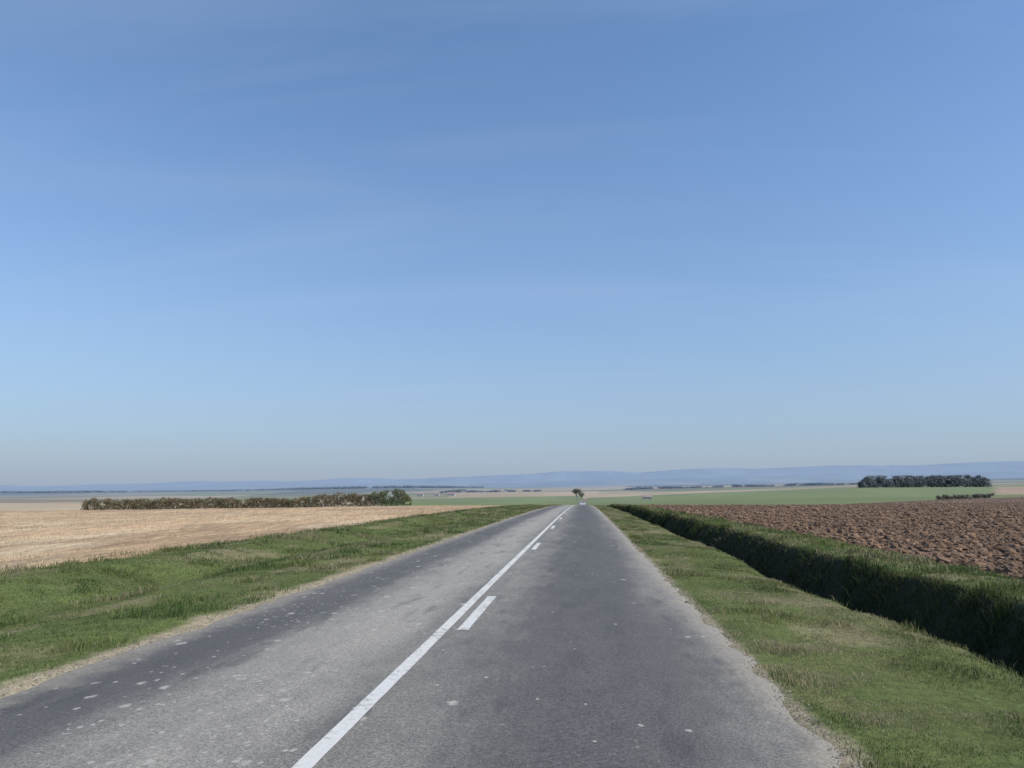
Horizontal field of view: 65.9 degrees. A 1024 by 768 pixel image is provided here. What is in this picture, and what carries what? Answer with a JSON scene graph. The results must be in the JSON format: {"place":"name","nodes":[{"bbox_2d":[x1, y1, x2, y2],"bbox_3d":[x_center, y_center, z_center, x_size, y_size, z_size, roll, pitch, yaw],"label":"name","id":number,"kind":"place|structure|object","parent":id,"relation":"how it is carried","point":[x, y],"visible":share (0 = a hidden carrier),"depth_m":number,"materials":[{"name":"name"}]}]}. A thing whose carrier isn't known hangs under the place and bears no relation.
{"place":"outdoors","nodes":[
{"label":"outdoors","id":0,"kind":"place"},
{"bbox_2d":[0,501,842,767],"bbox_3d":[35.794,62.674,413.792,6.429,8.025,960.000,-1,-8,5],"label":"road","id":1,"kind":"structure","parent":0,"point":[588,639],"depth_m":6.59,"materials":[{"name":"grey asphalt"}]},
{"bbox_2d":[292,505,573,767],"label":"road marking","id":2,"kind":"object","parent":1,"relation":"on","point":[319,750],"visible":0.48,"depth_m":6.86,"materials":[{"name":"paint"}]},
{"bbox_2d":[0,461,1023,767],"bbox_3d":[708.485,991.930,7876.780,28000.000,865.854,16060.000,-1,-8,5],"label":"ground","id":3,"kind":"structure","parent":0,"point":[608,487],"depth_m":18.32,"materials":[{"name":"green plant"}]},
{"bbox_2d":[0,485,483,492],"bbox_3d":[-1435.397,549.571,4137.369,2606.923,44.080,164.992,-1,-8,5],"label":"distant woodland","id":4,"kind":"object","parent":3,"relation":"on","point":[303,488],"visible":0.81,"depth_m":4108.72,"materials":[{"name":"green plant"}]},
{"bbox_2d":[80,488,411,509],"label":"hedge","id":5,"kind":"object","parent":3,"relation":"on","point":[252,502],"visible":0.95,"depth_m":153.85,"materials":[{"name":"green plant"}]},
{"bbox_2d":[0,505,505,572],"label":"crop stubble","id":6,"kind":"object","parent":3,"relation":"on","point":[37,526],"visible":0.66,"depth_m":45.19,"materials":[{"name":"beige plant"}]},
{"bbox_2d":[0,504,557,691],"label":"verge grass","id":7,"kind":"structure","parent":3,"relation":"on","point":[292,564],"depth_m":16.34,"materials":[{"name":"green plant"}]},
{"bbox_2d":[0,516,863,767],"bbox_3d":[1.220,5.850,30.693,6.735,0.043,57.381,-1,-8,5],"label":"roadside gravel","id":8,"kind":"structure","parent":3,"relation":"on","point":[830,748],"depth_m":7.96,"materials":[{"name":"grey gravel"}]},
{"bbox_2d":[447,492,454,495],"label":"farmhouse","id":9,"kind":"object","parent":3,"relation":"on","point":[450,493],"visible":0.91,"depth_m":1618.29,"materials":[{"name":"paint"}]},
{"bbox_2d":[438,489,541,492],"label":"distant woodland","id":10,"kind":"object","parent":3,"relation":"on","point":[465,490],"visible":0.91,"depth_m":2287.24,"materials":[{"name":"green plant"}]},
{"bbox_2d":[572,489,582,496],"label":"tree","id":11,"kind":"object","parent":3,"relation":"on","point":[576,491],"visible":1,"depth_m":888.67,"materials":[{"name":"green plant"}]},
{"bbox_2d":[642,495,651,499],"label":"farmhouse","id":12,"kind":"object","parent":3,"relation":"on","point":[647,497],"visible":0.93,"depth_m":741.23,"materials":[{"name":"paint"}]},
{"bbox_2d":[624,482,876,489],"bbox_3d":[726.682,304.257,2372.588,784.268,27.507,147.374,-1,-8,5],"label":"distant woodland","id":13,"kind":"object","parent":3,"relation":"on","point":[739,485],"visible":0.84,"depth_m":2367.33,"materials":[{"name":"green plant"}]},
{"bbox_2d":[609,504,1023,681],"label":"ditch grass","id":14,"kind":"structure","parent":3,"relation":"on","point":[695,529],"depth_m":16.45,"materials":[{"name":"green plant"}]},
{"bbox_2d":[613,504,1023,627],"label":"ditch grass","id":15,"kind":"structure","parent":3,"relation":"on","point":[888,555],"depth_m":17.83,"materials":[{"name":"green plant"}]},
{"bbox_2d":[856,474,994,487],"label":"distant woodland","id":16,"kind":"object","parent":3,"relation":"on","point":[977,480],"visible":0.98,"depth_m":853.65,"materials":[{"name":"green plant"}]},
{"bbox_2d":[935,492,994,499],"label":"hedge","id":17,"kind":"object","parent":3,"relation":"on","point":[954,496],"visible":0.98,"depth_m":331.63,"materials":[{"name":"green plant"}]},
{"bbox_2d":[0,0,1023,485],"label":"sky","id":18,"kind":"structure","parent":0,"point":[241,240],"materials":[{"name":"blue"}]},
{"bbox_2d":[592,505,1023,767],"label":"verge grass","id":19,"kind":"structure","parent":0,"point":[835,621],"depth_m":8.22,"materials":[{"name":"green plant"}]},
{"bbox_2d":[628,497,1023,578],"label":"plowed soil","id":20,"kind":"structure","parent":0,"point":[988,558],"depth_m":36.78,"materials":[{"name":"brown soil"}]}
]}

